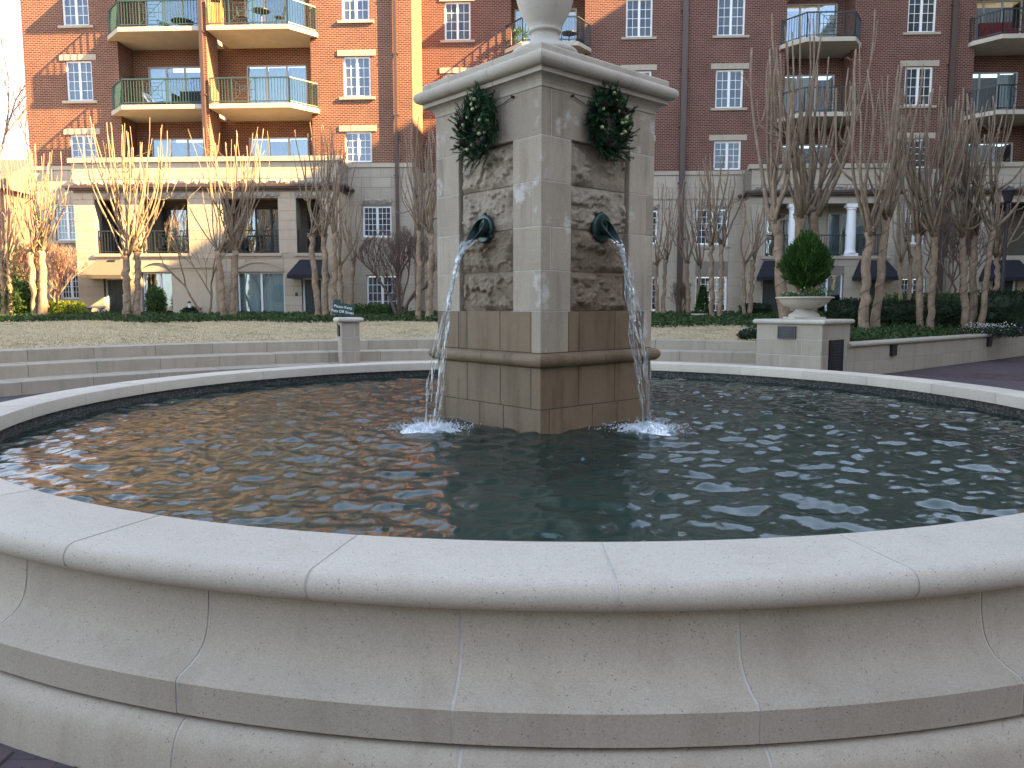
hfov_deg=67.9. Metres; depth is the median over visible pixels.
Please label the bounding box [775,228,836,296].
evergreen shrub
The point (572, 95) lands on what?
hanging wire
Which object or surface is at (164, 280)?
glass door
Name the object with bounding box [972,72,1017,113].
glass door
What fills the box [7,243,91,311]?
twiggy shrub
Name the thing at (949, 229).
twiggy shrub
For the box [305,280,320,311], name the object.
door
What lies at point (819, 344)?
planter pedestal
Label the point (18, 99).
distant tree
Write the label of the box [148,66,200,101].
glass door
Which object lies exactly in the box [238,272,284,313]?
glass door
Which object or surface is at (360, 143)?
window
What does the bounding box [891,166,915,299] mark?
crape myrtle tree
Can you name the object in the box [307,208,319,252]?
glass door
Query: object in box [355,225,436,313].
twiggy shrub
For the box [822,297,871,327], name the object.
round hedge
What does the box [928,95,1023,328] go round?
crape myrtle tree
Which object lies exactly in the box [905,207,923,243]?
window
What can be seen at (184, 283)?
tree
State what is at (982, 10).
glass door
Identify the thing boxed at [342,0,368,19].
window
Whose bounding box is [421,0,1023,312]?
apartment building
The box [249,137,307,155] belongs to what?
glass door
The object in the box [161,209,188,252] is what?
glass door
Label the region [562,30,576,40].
bistro table
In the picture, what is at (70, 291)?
window
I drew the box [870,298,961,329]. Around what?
long hedge
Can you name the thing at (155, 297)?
round shrub
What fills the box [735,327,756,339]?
edge shrub
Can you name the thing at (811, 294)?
trailing plants
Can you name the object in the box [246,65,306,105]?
glass door
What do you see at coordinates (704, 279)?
window
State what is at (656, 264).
crape myrtle tree
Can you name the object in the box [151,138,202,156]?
glass door
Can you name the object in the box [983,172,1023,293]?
crape myrtle tree
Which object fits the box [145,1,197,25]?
glass door
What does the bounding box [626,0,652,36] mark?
window
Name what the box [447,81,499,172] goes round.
wreath
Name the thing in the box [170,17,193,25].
bistro table
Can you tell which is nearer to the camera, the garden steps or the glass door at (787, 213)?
the garden steps
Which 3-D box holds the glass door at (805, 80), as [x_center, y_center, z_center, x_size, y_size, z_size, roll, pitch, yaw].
[14.124,-13.674,36.898,2.590,2.300,0.950,0,6,3]
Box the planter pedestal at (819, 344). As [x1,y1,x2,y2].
[753,318,854,370]
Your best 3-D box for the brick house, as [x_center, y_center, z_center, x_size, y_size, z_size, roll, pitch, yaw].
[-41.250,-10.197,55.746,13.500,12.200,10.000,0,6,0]
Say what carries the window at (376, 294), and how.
in the apartment building at (101, 63)
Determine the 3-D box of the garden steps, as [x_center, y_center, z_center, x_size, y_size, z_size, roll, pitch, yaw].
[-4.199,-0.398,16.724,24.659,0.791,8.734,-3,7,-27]
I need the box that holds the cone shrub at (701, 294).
[693,286,708,313]
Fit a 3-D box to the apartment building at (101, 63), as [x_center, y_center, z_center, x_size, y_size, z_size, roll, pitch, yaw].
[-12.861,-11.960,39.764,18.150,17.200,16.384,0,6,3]
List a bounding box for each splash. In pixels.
[360,414,480,434]
[589,416,725,436]
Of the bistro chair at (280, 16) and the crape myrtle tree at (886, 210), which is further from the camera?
the bistro chair at (280, 16)
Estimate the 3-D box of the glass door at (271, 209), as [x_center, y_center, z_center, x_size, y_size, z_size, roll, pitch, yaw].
[-11.165,-6.859,34.272,2.120,2.084,0.100,0,6,3]
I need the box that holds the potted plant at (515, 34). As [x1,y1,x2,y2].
[511,26,527,43]
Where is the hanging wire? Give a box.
[454,94,634,115]
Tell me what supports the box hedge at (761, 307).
on the lawn at (333, 323)
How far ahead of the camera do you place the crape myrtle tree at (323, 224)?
28.46 m
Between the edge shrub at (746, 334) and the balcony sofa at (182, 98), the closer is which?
the edge shrub at (746, 334)
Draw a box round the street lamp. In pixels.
[1000,186,1016,292]
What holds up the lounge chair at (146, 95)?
on the apartment building at (101, 63)
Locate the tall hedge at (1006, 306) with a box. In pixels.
[957,288,1023,326]
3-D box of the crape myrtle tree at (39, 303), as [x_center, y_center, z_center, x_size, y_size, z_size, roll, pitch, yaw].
[-17.858,-5.822,29.225,2.886,6.894,1.878,6,8,44]
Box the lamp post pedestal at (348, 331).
[333,317,363,363]
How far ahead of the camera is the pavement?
17.91 m
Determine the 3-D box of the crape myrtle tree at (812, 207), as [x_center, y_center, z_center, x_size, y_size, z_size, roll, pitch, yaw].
[9.900,-6.914,24.389,4.122,10.395,2.146,-2,6,-22]
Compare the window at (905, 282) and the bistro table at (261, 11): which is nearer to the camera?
the bistro table at (261, 11)
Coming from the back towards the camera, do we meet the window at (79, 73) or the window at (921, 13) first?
the window at (921, 13)
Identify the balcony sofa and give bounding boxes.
[171,91,200,103]
[977,22,1018,39]
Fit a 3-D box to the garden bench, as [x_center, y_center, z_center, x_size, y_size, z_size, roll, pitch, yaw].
[-17.478,-3.013,31.859,0.760,0.500,0.400,0,6,0]
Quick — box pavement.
[0,356,1023,767]
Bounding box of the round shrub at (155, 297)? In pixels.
[143,285,168,312]
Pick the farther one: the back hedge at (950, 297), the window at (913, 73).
the window at (913, 73)
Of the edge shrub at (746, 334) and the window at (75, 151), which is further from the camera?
the window at (75, 151)
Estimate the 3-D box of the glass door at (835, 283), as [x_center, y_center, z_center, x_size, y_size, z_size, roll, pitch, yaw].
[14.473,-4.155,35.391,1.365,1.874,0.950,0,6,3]
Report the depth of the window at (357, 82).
33.57 m
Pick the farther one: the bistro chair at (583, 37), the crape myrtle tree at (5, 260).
the bistro chair at (583, 37)
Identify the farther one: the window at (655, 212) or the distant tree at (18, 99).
the distant tree at (18, 99)
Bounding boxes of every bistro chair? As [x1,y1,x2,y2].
[237,10,246,24]
[274,7,285,23]
[576,29,586,44]
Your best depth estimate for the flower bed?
23.13 m
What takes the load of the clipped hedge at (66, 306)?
on the lawn at (333, 323)
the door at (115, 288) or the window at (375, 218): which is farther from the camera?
the window at (375, 218)
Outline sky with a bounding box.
[0,0,1011,279]
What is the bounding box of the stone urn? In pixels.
[513,0,577,52]
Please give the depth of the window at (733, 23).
35.10 m
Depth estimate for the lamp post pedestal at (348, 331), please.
18.89 m
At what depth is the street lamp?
27.84 m
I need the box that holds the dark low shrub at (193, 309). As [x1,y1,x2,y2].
[179,305,201,313]
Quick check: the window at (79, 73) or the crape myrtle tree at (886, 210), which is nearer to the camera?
the crape myrtle tree at (886, 210)
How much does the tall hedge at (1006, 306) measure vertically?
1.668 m
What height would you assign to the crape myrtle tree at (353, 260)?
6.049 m
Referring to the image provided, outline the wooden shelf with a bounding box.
[210,0,223,24]
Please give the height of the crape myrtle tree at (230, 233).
7.477 m
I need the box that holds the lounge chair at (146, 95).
[144,93,170,104]
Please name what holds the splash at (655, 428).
on the water at (775, 460)
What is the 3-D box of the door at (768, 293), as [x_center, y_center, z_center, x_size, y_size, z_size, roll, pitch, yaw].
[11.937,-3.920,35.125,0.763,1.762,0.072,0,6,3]
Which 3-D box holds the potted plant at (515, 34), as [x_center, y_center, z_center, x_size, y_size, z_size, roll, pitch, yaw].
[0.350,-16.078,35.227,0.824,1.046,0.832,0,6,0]
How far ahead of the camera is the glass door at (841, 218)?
35.61 m
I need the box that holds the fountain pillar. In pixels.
[413,41,678,433]
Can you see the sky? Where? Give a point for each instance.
(11, 7)
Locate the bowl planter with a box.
[775,297,834,318]
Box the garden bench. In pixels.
[85,306,105,312]
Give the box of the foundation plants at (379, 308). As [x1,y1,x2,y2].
[354,303,411,314]
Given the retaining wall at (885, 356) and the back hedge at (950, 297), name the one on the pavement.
the retaining wall at (885, 356)
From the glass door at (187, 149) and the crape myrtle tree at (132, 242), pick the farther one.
the glass door at (187, 149)
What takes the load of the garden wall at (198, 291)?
on the lawn at (333, 323)
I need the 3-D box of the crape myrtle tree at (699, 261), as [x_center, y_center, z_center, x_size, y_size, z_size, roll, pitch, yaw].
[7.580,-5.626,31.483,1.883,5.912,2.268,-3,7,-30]
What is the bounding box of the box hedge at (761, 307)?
[738,302,773,314]
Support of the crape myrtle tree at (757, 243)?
on the lawn at (333, 323)
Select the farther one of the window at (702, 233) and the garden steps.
the window at (702, 233)
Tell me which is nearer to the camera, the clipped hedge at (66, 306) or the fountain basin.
the fountain basin
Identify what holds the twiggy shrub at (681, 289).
on the lawn at (333, 323)
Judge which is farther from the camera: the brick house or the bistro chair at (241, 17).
the brick house
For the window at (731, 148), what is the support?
in the apartment building at (695, 54)
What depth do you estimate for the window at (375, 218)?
34.17 m
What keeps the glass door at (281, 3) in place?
in the apartment building at (101, 63)
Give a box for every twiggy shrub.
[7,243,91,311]
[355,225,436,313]
[668,281,692,312]
[922,212,988,295]
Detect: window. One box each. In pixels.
[56,204,74,239]
[60,274,78,298]
[62,0,88,24]
[66,61,92,100]
[70,135,96,157]
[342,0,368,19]
[343,57,370,96]
[345,132,371,161]
[363,206,391,236]
[367,275,396,306]
[445,2,470,39]
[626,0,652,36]
[637,71,650,75]
[651,277,657,310]
[653,210,657,243]
[695,276,726,310]
[696,209,727,244]
[713,141,740,169]
[715,70,742,107]
[717,0,744,34]
[901,139,928,167]
[902,278,924,296]
[904,67,932,105]
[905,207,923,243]
[907,0,935,31]
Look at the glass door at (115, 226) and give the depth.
34.57 m
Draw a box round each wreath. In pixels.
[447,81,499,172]
[583,79,639,165]
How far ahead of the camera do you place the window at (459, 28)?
35.72 m
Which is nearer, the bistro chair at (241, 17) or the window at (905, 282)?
the bistro chair at (241, 17)
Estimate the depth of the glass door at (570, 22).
37.00 m
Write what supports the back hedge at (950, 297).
on the lawn at (333, 323)
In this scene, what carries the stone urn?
on the fountain pillar
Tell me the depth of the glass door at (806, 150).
36.97 m
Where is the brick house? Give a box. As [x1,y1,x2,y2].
[0,160,37,288]
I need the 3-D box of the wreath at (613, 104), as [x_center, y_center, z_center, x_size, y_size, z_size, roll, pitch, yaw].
[0.976,-2.422,7.083,0.803,0.788,0.237,-5,8,-40]
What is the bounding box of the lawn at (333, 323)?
[0,315,853,348]
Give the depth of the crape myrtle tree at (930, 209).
23.41 m
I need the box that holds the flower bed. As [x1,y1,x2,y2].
[955,322,1023,338]
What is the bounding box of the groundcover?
[0,309,990,341]
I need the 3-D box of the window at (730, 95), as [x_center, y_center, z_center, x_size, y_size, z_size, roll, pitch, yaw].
[10.106,-13.734,35.443,1.263,1.740,0.090,0,6,3]
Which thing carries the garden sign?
on the lawn at (333, 323)
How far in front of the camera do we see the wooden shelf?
32.97 m
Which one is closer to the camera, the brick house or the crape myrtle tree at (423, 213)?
the crape myrtle tree at (423, 213)
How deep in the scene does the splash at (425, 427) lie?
7.16 m
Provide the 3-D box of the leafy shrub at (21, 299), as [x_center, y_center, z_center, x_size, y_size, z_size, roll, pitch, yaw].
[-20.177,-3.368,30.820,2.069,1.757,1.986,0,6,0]
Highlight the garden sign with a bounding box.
[332,302,353,316]
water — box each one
[0,376,1023,541]
[425,239,475,424]
[610,239,651,424]
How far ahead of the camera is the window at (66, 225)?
34.87 m
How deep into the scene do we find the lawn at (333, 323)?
23.23 m
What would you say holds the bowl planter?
on the planter pedestal at (819, 344)
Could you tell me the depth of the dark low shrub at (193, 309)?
31.31 m
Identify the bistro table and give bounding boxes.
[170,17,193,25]
[251,7,270,23]
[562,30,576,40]
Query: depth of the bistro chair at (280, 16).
33.40 m
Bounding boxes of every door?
[108,280,122,311]
[114,209,118,253]
[143,273,172,312]
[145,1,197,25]
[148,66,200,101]
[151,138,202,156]
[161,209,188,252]
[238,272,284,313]
[240,208,277,252]
[244,0,304,28]
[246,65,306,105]
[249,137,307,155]
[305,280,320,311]
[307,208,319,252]
[515,8,576,44]
[762,280,777,312]
[765,213,788,255]
[782,144,830,163]
[784,74,834,115]
[786,3,837,41]
[818,274,842,312]
[826,213,860,255]
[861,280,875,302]
[968,142,1012,161]
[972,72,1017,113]
[975,0,1022,39]
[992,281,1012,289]
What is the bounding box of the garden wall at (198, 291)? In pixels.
[168,266,218,312]
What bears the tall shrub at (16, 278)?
on the lawn at (333, 323)
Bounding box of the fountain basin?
[0,361,1023,767]
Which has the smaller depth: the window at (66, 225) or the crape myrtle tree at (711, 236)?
the crape myrtle tree at (711, 236)
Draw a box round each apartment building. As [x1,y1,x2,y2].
[20,0,446,313]
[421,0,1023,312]
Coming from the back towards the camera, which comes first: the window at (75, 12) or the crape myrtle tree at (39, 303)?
the window at (75, 12)
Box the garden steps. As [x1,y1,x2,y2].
[0,338,756,396]
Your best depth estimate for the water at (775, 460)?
5.61 m
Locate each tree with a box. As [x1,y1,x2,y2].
[0,4,29,159]
[0,147,29,314]
[4,144,74,316]
[74,116,177,317]
[156,205,234,313]
[186,125,269,319]
[293,124,358,320]
[325,175,364,312]
[391,116,436,321]
[653,179,688,312]
[668,179,716,313]
[694,154,747,317]
[725,185,771,314]
[739,47,803,317]
[771,8,877,312]
[835,63,926,329]
[881,86,982,330]
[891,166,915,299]
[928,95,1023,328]
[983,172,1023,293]
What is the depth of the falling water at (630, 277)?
7.14 m
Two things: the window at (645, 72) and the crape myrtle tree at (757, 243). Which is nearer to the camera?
the crape myrtle tree at (757, 243)
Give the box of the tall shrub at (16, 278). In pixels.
[0,242,38,295]
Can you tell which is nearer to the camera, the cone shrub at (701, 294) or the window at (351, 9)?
the cone shrub at (701, 294)
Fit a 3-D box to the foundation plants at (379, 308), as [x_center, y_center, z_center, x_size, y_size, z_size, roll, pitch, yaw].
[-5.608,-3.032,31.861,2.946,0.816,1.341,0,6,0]
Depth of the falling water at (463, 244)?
7.21 m
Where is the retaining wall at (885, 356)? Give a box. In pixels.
[846,333,1023,373]
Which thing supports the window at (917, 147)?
in the apartment building at (695, 54)
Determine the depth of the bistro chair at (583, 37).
35.38 m
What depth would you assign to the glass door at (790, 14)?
36.29 m
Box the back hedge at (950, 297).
[871,292,969,311]
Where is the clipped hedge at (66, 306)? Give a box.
[48,300,87,313]
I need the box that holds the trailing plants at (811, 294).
[779,286,831,296]
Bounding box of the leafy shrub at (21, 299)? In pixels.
[0,279,30,314]
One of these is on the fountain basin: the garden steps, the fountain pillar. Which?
the fountain pillar
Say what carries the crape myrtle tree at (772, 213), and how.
on the lawn at (333, 323)
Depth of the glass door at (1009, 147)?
36.50 m
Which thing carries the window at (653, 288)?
in the apartment building at (695, 54)
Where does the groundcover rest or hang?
on the lawn at (333, 323)
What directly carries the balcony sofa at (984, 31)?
on the apartment building at (695, 54)

